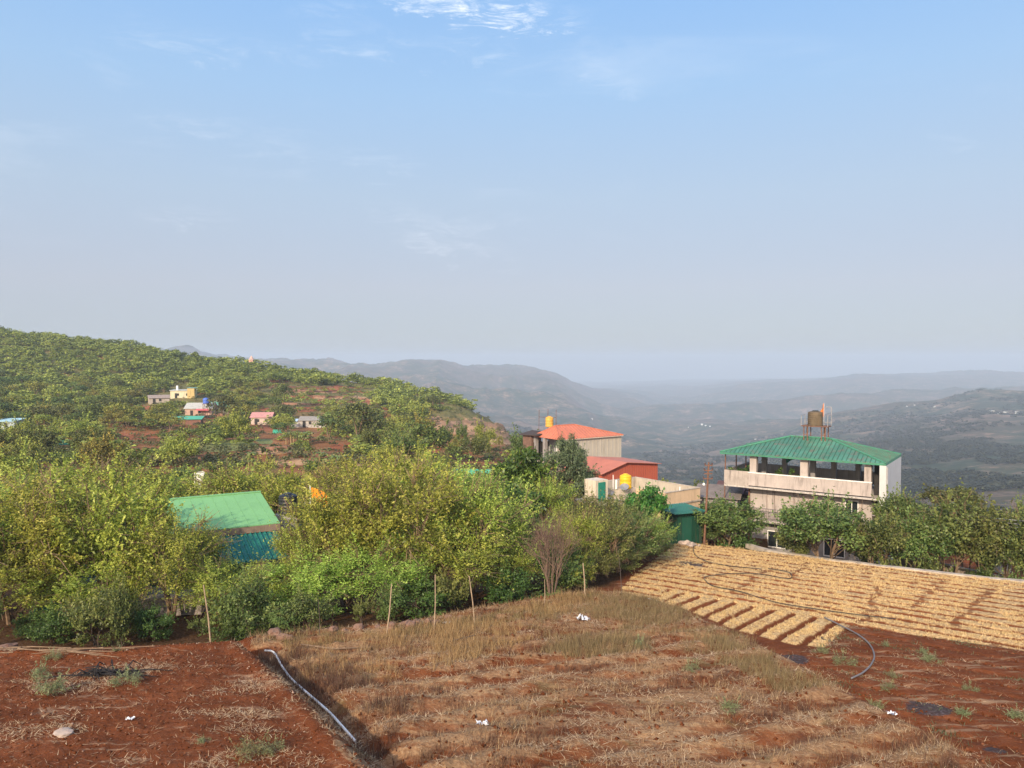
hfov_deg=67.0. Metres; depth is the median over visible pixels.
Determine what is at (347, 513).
fruit tree
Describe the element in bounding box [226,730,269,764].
weed
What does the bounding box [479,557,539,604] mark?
undergrowth bush
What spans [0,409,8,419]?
hillside tree
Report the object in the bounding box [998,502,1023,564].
orchard tree
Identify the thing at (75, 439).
valley tree
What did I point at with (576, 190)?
sky
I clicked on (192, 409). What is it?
distant house
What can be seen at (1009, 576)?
shrub
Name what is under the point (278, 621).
undergrowth bush
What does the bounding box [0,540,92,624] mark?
fruit tree
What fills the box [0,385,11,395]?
hillside tree
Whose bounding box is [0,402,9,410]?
hillside tree
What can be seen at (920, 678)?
green weeds
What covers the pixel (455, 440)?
young tree
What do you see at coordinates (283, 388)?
young tree
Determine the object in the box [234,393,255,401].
hillside tree
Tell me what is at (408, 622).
rock
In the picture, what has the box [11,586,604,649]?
edge grass
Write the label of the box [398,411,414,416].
hillside tree
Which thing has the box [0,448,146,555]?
fruit tree
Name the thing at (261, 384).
hillside tree
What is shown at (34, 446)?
valley tree
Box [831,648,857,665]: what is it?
weed
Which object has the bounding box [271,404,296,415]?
hillside tree
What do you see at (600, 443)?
red roofed house
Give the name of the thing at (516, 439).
valley tree
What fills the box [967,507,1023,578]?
orchard tree
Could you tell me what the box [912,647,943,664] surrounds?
weed
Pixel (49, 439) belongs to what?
valley tree
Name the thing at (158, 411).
hillside tree
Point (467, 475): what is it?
fruit tree
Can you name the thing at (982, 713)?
soil clods
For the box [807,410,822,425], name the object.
water tank
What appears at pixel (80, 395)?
hillside tree
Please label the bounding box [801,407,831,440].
tank stand
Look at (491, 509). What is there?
fruit tree
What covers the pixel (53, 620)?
undergrowth bush
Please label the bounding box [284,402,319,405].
terrace wall
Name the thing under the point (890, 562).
shrub
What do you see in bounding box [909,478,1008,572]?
orchard tree
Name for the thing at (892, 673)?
weed
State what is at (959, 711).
weed
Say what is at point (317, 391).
terrace wall
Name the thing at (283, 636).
rock
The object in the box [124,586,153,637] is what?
undergrowth bush
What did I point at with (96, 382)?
hillside tree
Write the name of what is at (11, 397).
hillside tree
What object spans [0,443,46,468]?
valley tree
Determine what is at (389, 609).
fence stake
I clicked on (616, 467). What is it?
red shed
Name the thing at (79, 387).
hillside tree
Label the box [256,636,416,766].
dead weeds
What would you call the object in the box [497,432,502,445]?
young tree
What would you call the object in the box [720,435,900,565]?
green roofed house
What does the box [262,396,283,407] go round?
young tree
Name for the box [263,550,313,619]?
fruit tree
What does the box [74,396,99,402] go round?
hillside tree
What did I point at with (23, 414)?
valley tree
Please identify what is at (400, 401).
hillside tree
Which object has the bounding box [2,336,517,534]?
hillside scrub
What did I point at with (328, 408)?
hillside tree
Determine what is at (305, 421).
distant house
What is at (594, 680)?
dry grass
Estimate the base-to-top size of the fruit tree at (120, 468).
8.226 m
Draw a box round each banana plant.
[240,452,257,468]
[281,431,301,444]
[297,432,314,444]
[312,452,329,462]
[330,455,352,472]
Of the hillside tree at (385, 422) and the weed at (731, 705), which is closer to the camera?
the weed at (731, 705)
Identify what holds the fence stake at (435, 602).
on the field ground at (985, 613)
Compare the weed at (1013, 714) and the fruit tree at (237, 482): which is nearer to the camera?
the weed at (1013, 714)
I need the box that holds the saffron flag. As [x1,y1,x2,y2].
[310,486,326,540]
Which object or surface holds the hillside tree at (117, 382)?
on the ground at (648, 415)
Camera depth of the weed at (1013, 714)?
23.08 m
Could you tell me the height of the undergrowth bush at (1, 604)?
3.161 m
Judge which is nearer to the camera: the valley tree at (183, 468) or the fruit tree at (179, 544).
the fruit tree at (179, 544)
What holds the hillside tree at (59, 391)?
on the ground at (648, 415)
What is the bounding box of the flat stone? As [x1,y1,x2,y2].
[53,727,73,737]
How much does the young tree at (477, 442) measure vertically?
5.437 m
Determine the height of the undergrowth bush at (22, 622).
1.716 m
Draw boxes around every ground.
[0,335,1023,522]
[0,524,1023,767]
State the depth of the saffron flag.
42.23 m
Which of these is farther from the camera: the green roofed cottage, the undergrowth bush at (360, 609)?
the green roofed cottage
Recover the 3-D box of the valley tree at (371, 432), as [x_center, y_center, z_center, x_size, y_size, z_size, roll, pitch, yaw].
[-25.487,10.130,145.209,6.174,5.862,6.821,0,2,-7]
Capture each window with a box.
[767,530,785,548]
[823,538,844,558]
[845,500,858,513]
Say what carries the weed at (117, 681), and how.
on the field ground at (985, 613)
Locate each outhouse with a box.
[696,483,742,536]
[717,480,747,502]
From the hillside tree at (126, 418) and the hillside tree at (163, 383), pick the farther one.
the hillside tree at (163, 383)
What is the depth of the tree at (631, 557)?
45.75 m
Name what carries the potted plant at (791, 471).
on the green roofed house at (765, 486)
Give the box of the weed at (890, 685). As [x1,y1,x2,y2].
[878,678,899,690]
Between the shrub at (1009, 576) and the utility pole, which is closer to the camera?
the shrub at (1009, 576)
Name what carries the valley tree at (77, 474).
on the ground at (648, 415)
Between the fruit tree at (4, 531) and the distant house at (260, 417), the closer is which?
the fruit tree at (4, 531)
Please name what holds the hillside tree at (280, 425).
on the ground at (648, 415)
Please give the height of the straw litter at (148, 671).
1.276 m
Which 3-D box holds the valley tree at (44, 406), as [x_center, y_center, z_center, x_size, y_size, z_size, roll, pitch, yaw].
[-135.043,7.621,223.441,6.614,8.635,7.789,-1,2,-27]
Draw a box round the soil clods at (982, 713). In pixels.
[790,626,1023,767]
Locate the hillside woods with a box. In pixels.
[0,326,517,462]
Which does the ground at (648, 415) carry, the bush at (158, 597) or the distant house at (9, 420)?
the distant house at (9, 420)
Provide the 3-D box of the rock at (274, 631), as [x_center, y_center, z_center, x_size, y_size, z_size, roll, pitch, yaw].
[-9.498,9.970,30.994,0.526,0.335,0.689,-1,2,-25]
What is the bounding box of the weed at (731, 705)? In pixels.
[716,695,742,714]
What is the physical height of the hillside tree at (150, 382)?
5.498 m
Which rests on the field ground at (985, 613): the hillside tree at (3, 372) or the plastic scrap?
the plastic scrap
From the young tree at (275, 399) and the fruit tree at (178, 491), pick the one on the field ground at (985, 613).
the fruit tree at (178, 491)
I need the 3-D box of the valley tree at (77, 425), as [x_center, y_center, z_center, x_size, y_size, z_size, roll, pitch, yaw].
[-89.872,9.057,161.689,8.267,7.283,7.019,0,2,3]
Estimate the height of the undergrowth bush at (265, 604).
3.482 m
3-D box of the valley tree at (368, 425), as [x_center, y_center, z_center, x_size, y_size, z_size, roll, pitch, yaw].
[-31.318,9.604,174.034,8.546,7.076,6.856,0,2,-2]
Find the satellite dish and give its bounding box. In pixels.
[620,483,628,489]
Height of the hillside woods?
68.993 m
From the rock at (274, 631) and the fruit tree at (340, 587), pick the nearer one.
the rock at (274, 631)
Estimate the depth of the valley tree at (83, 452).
108.91 m
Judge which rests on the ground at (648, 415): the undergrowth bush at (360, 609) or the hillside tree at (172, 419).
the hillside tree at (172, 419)
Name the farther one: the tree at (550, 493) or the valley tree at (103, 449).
the valley tree at (103, 449)
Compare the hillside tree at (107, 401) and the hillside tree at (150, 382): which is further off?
the hillside tree at (150, 382)
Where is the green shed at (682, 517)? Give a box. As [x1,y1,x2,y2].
[660,503,704,547]
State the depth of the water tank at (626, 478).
64.44 m
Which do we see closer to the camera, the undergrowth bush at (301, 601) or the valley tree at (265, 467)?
the undergrowth bush at (301, 601)
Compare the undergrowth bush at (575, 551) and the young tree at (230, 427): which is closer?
the undergrowth bush at (575, 551)
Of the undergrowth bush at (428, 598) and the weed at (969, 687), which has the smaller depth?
the weed at (969, 687)
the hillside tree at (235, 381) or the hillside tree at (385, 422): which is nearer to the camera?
the hillside tree at (385, 422)
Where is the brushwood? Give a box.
[0,646,149,656]
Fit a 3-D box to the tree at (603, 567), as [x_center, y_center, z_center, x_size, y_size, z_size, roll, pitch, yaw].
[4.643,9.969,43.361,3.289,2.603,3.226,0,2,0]
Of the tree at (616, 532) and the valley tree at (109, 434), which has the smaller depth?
the tree at (616, 532)
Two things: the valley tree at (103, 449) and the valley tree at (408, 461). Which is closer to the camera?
the valley tree at (408, 461)
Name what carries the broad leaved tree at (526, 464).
on the field ground at (985, 613)
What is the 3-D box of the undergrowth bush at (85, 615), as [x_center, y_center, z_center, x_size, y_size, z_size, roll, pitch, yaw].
[-17.562,9.804,32.509,3.040,3.193,3.280,-1,2,-25]
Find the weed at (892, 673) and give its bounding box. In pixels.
[883,667,901,678]
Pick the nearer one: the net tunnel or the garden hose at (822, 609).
the garden hose at (822, 609)
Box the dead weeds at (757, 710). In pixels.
[270,592,966,767]
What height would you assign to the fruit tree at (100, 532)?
8.247 m
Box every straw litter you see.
[0,638,353,767]
[802,625,1023,767]
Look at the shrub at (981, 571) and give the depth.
47.81 m
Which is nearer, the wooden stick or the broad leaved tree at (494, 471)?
the wooden stick
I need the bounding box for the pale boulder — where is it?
[687,542,694,547]
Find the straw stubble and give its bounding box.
[622,539,1023,648]
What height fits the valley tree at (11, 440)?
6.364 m
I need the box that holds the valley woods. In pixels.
[512,388,1023,515]
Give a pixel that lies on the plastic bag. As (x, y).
(480, 722)
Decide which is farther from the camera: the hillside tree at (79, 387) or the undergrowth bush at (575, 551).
the hillside tree at (79, 387)
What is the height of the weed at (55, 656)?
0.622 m
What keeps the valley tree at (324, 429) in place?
on the ground at (648, 415)
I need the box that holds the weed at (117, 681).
[107,662,142,686]
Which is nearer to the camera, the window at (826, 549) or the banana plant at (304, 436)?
the window at (826, 549)
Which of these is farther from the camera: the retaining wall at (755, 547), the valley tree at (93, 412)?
the valley tree at (93, 412)
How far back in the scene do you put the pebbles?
21.44 m
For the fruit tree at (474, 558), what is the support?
on the field ground at (985, 613)
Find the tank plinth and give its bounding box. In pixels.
[614,487,635,500]
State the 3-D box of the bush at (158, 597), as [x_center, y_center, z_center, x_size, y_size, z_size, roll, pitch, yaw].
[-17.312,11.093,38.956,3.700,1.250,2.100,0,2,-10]
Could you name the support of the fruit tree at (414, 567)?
on the field ground at (985, 613)
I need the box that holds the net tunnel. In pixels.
[453,469,490,472]
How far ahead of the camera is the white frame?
58.28 m
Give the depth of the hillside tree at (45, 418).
199.97 m
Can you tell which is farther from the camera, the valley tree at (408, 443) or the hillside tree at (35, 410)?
the hillside tree at (35, 410)
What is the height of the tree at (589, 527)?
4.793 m
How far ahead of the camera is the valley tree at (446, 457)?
107.90 m
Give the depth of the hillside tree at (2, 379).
310.82 m
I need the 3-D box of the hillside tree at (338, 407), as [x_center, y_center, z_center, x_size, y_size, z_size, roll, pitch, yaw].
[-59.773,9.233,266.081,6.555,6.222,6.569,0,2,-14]
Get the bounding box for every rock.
[0,642,17,650]
[267,627,281,636]
[276,633,293,640]
[328,626,337,632]
[353,623,363,630]
[388,621,395,628]
[404,619,415,627]
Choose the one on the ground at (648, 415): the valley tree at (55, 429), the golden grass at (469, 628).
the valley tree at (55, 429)
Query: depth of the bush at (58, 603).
37.46 m
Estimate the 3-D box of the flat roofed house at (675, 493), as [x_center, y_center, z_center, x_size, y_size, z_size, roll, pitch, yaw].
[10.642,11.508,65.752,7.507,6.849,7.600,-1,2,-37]
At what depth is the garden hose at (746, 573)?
44.84 m
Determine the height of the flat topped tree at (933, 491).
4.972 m
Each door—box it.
[598,482,605,501]
[682,517,691,541]
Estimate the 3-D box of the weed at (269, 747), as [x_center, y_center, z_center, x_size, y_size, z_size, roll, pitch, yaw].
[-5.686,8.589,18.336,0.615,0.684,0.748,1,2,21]
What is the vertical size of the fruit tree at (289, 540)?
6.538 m
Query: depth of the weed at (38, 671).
23.75 m
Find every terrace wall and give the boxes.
[266,445,289,450]
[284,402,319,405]
[293,390,345,392]
[302,386,332,387]
[307,395,347,397]
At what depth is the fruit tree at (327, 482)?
53.76 m
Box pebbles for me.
[0,641,364,767]
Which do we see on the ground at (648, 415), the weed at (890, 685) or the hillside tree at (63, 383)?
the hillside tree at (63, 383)
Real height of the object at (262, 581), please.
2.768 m
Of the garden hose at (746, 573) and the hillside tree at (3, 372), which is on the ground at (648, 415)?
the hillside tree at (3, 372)
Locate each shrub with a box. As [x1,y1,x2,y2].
[713,528,761,549]
[875,547,921,568]
[910,535,956,572]
[960,557,1012,577]
[986,559,1023,578]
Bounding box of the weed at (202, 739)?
[193,734,211,744]
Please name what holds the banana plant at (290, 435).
on the ground at (648, 415)
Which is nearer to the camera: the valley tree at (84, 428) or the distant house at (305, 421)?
the valley tree at (84, 428)
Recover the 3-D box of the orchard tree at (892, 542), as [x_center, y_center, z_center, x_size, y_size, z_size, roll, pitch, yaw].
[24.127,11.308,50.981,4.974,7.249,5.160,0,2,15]
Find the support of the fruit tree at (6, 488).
on the ground at (648, 415)
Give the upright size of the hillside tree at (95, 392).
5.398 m
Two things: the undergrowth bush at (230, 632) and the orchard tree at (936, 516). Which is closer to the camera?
the undergrowth bush at (230, 632)
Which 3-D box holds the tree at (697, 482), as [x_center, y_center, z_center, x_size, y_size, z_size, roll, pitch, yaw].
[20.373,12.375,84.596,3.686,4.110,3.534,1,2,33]
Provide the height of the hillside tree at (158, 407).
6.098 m
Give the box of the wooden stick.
[301,644,369,649]
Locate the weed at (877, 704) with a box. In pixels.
[866,696,888,709]
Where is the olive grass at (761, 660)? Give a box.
[525,585,835,692]
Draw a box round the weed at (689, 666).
[681,657,700,673]
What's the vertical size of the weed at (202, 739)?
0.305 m
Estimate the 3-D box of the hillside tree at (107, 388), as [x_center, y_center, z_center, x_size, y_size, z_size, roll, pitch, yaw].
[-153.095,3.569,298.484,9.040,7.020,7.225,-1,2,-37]
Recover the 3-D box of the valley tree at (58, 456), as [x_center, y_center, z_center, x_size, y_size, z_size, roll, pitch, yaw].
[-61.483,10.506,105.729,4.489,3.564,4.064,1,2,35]
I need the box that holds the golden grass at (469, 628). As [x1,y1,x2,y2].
[281,584,598,686]
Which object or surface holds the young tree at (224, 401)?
on the ground at (648, 415)
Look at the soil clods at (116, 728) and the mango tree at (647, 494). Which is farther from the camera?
the mango tree at (647, 494)
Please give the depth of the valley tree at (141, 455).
107.97 m
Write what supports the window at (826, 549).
in the green roofed house at (765, 486)
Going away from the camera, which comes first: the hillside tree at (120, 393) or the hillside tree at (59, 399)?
the hillside tree at (59, 399)
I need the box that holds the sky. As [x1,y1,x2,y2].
[0,0,1023,381]
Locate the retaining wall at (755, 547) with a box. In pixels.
[745,544,1023,582]
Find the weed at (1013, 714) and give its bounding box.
[997,703,1023,722]
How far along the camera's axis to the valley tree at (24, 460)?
84.24 m
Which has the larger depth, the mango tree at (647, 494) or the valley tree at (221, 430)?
the valley tree at (221, 430)
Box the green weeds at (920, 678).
[788,625,1023,765]
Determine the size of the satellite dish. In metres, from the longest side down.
0.760 x 0.748 x 0.325 m
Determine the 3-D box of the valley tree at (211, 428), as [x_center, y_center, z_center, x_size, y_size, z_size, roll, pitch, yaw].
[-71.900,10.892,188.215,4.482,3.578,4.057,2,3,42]
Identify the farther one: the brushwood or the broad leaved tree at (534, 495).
the broad leaved tree at (534, 495)
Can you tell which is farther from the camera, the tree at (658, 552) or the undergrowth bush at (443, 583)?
the tree at (658, 552)
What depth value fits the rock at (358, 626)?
31.87 m
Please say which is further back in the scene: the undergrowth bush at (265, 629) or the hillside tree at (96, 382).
the hillside tree at (96, 382)
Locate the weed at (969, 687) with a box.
[962,678,980,691]
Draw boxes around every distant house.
[0,418,24,429]
[147,395,169,404]
[169,386,197,398]
[171,416,203,424]
[183,403,217,415]
[249,412,275,424]
[291,416,322,427]
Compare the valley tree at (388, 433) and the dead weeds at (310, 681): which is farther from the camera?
the valley tree at (388, 433)
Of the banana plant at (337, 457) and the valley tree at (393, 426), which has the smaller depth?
the banana plant at (337, 457)
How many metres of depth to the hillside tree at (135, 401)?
259.34 m
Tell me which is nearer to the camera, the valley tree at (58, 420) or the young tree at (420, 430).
the young tree at (420, 430)
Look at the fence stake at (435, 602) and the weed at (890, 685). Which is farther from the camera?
the fence stake at (435, 602)
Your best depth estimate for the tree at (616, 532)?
44.57 m
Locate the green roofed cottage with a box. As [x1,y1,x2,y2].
[137,491,288,586]
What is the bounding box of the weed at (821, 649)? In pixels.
[809,643,831,653]
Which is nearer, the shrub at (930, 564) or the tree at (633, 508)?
the shrub at (930, 564)
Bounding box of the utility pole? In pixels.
[702,462,712,544]
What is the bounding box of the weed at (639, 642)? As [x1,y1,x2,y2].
[628,633,652,649]
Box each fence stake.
[203,585,210,641]
[386,584,391,632]
[434,575,435,630]
[469,576,474,622]
[583,563,585,597]
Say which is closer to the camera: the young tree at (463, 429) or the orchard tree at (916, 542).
the orchard tree at (916, 542)
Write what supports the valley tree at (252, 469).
on the ground at (648, 415)
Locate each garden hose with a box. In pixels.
[693,542,759,568]
[704,568,791,592]
[746,593,895,618]
[824,617,874,678]
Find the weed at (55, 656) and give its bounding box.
[42,646,64,660]
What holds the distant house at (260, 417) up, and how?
on the ground at (648, 415)
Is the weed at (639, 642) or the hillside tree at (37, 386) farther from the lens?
the hillside tree at (37, 386)
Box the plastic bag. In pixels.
[476,719,487,724]
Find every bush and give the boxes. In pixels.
[0,582,7,630]
[6,604,64,639]
[17,599,94,644]
[19,566,143,618]
[56,575,133,647]
[65,581,95,634]
[92,567,139,646]
[123,585,205,616]
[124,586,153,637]
[129,596,178,641]
[184,614,217,634]
[194,610,249,642]
[197,559,286,640]
[234,562,275,632]
[244,618,283,636]
[264,602,306,632]
[265,579,339,630]
[349,594,377,623]
[365,574,421,622]
[380,566,467,619]
[429,564,475,613]
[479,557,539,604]
[507,583,562,601]
[518,505,584,593]
[525,537,590,595]
[562,537,599,584]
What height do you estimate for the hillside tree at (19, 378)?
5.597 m
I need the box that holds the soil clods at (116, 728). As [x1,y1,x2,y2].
[0,641,361,767]
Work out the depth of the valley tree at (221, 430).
166.98 m
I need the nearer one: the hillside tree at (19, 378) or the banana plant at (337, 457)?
the banana plant at (337, 457)
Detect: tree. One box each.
[0,368,10,376]
[0,375,14,383]
[0,384,20,391]
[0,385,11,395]
[0,398,11,408]
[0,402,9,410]
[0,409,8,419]
[0,410,46,432]
[0,426,21,447]
[0,434,46,481]
[0,440,8,461]
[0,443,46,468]
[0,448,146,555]
[0,451,133,610]
[0,466,82,556]
[0,469,37,540]
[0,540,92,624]
[1,395,23,402]
[2,434,54,460]
[3,409,31,421]
[7,551,151,621]
[13,374,30,381]
[16,418,63,452]
[18,444,192,529]
[21,403,53,423]
[22,379,48,393]
[27,458,184,592]
[34,413,55,424]
[36,398,51,414]
[41,384,69,396]
[42,447,78,472]
[43,422,61,435]
[45,403,81,420]
[48,396,74,403]
[50,402,62,407]
[50,445,72,463]
[51,417,65,427]
[52,453,101,485]
[53,382,67,385]
[53,410,72,419]
[61,410,100,438]
[61,418,91,434]
[62,412,90,422]
[63,381,88,392]
[68,376,85,381]
[68,420,109,452]
[70,393,85,398]
[72,404,94,418]
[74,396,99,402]
[74,436,100,466]
[75,419,139,471]
[76,402,109,417]
[79,395,102,406]
[86,388,99,395]
[89,380,104,385]
[89,383,111,389]
[97,428,117,439]
[98,396,125,406]
[98,405,133,423]
[99,401,141,422]
[102,385,127,394]
[103,493,242,619]
[109,378,126,385]
[111,388,127,396]
[115,415,138,427]
[118,395,146,406]
[118,441,156,471]
[118,461,211,532]
[125,389,145,396]
[132,381,152,387]
[133,385,154,396]
[142,380,155,385]
[142,411,169,424]
[147,401,176,411]
[149,544,275,620]
[150,427,204,466]
[151,406,169,414]
[154,380,171,392]
[159,414,187,430]
[170,452,308,512]
[171,461,205,479]
[203,394,241,417]
[205,457,246,475]
[207,423,219,429]
[214,406,260,438]
[214,420,229,439]
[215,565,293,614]
[218,460,255,493]
[229,403,260,416]
[231,378,247,388]
[234,386,252,392]
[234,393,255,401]
[243,460,332,513]
[247,390,263,395]
[249,380,269,388]
[249,450,279,476]
[255,539,376,622]
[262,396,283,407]
[263,488,346,595]
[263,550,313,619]
[267,417,292,432]
[268,383,297,405]
[270,421,296,435]
[270,450,424,607]
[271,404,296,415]
[274,444,401,529]
[276,460,306,486]
[292,520,445,612]
[301,455,337,477]
[310,451,360,478]
[311,412,346,437]
[317,436,486,602]
[320,405,337,412]
[323,422,339,434]
[330,398,384,434]
[331,402,345,410]
[337,423,359,437]
[337,435,459,565]
[340,419,358,435]
[354,416,386,435]
[359,422,391,445]
[370,417,399,426]
[372,440,410,464]
[376,422,412,445]
[380,414,400,429]
[382,430,435,458]
[384,414,413,424]
[386,511,522,601]
[389,395,414,406]
[389,444,500,533]
[393,435,432,476]
[395,409,461,456]
[396,415,409,429]
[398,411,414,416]
[406,399,430,410]
[406,404,425,418]
[406,455,545,593]
[413,404,436,446]
[421,452,450,467]
[424,393,440,407]
[442,435,460,449]
[454,417,470,442]
[457,431,493,461]
[464,460,530,522]
[470,532,543,589]
[473,415,497,451]
[473,488,558,584]
[481,472,549,571]
[483,462,509,482]
[484,445,565,499]
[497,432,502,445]
[507,422,538,450]
[521,460,580,548]
[541,431,601,521]
[542,550,598,590]
[543,498,613,560]
[553,483,634,537]
[568,488,646,576]
[571,539,624,582]
[584,483,645,554]
[600,538,651,572]
[604,504,673,566]
[622,481,671,552]
[629,533,676,560]
[638,507,679,558]
[690,479,706,485]
[692,490,773,544]
[701,512,729,545]
[767,485,885,558]
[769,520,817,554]
[838,503,914,563]
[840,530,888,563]
[867,482,929,565]
[873,505,964,567]
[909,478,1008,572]
[916,483,992,514]
[942,488,1022,573]
[948,505,988,568]
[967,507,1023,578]
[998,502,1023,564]
[999,491,1023,575]
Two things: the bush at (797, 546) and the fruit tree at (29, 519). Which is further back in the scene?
the bush at (797, 546)
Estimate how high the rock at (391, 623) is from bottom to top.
0.308 m
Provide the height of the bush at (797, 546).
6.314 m
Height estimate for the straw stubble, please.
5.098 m
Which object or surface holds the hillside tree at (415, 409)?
on the ground at (648, 415)
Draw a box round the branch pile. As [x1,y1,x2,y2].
[45,659,172,680]
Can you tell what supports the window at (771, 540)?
in the green roofed house at (765, 486)
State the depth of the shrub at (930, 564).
48.85 m
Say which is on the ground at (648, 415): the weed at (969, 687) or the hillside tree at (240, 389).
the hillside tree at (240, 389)
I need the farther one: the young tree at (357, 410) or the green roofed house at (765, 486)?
the young tree at (357, 410)
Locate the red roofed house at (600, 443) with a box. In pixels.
[519,424,623,473]
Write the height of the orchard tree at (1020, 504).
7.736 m
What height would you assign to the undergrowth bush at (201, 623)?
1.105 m
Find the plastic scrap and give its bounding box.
[577,614,589,619]
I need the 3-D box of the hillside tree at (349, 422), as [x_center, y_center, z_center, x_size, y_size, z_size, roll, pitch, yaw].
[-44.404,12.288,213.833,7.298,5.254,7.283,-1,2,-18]
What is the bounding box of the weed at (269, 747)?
[258,734,286,757]
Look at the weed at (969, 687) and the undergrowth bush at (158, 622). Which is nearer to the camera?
the weed at (969, 687)
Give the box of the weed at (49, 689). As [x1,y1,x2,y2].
[32,670,80,695]
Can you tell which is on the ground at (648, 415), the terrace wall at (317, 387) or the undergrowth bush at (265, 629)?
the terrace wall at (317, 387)
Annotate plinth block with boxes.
[274,513,301,579]
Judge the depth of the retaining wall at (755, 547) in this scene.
48.30 m
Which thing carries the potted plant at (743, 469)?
on the green roofed house at (765, 486)
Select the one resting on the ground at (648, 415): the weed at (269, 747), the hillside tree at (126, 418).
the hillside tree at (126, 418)
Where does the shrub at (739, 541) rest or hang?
on the field ground at (985, 613)
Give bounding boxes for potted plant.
[737,467,748,470]
[773,467,782,473]
[789,468,799,475]
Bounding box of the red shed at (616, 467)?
[563,456,661,506]
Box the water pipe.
[264,650,356,742]
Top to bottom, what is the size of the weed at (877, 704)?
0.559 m
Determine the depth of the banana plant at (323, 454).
114.23 m
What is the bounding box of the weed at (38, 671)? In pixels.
[27,658,53,679]
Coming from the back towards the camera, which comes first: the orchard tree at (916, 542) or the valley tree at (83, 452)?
the valley tree at (83, 452)
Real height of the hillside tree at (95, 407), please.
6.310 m
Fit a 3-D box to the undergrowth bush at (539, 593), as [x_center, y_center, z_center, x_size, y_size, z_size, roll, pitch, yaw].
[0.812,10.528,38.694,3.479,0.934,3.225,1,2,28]
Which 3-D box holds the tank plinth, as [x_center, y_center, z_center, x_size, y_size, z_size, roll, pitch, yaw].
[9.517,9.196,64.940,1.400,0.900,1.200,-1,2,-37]
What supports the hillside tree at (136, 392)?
on the ground at (648, 415)
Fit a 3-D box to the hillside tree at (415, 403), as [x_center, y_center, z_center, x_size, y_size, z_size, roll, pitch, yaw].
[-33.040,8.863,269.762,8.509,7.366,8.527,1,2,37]
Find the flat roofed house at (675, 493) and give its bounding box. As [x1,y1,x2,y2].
[575,477,701,536]
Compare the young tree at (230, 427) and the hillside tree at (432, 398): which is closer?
the young tree at (230, 427)
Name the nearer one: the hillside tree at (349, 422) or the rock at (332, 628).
the rock at (332, 628)
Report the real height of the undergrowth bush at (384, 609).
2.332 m
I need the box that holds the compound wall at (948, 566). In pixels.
[893,554,1004,577]
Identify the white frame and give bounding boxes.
[194,471,204,494]
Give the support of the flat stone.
on the field ground at (985, 613)
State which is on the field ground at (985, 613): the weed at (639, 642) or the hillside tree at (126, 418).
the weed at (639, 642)
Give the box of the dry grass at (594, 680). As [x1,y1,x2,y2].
[247,585,980,767]
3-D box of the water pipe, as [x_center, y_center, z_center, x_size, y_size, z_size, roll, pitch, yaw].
[-6.586,9.663,24.678,0.286,1.061,10.322,-1,2,-30]
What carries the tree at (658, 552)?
on the field ground at (985, 613)
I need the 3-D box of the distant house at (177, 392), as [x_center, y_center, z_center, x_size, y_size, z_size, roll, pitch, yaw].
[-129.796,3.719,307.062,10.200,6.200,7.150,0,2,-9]
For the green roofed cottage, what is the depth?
44.02 m
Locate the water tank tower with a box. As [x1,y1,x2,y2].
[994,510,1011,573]
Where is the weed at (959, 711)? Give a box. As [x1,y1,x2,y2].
[952,703,974,717]
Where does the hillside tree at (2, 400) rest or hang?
on the ground at (648, 415)
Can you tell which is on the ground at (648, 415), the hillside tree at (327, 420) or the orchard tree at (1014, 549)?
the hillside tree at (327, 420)
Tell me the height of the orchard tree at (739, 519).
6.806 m
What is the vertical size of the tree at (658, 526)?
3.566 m
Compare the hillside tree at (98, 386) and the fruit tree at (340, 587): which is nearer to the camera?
the fruit tree at (340, 587)
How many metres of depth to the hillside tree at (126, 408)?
208.19 m
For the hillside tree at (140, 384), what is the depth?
314.96 m
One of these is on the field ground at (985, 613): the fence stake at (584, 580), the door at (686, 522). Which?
the fence stake at (584, 580)
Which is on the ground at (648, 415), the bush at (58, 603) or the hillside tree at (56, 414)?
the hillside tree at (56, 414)
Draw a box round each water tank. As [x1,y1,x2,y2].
[278,492,296,514]
[545,416,552,426]
[620,473,631,488]
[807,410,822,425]
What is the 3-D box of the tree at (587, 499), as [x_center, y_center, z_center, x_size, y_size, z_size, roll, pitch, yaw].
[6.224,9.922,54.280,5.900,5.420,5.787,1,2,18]
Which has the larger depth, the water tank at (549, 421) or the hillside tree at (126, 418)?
the hillside tree at (126, 418)
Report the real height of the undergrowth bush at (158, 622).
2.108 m
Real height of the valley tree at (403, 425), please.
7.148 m
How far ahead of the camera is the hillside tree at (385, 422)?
202.31 m
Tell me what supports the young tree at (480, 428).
on the ground at (648, 415)
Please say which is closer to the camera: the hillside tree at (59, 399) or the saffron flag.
the saffron flag
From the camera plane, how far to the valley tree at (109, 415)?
201.95 m
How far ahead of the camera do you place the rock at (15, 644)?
30.20 m
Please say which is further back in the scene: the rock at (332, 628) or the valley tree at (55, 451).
the valley tree at (55, 451)
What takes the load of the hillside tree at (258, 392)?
on the ground at (648, 415)
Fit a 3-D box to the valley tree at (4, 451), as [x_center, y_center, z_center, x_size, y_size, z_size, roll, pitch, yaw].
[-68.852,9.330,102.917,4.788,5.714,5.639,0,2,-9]

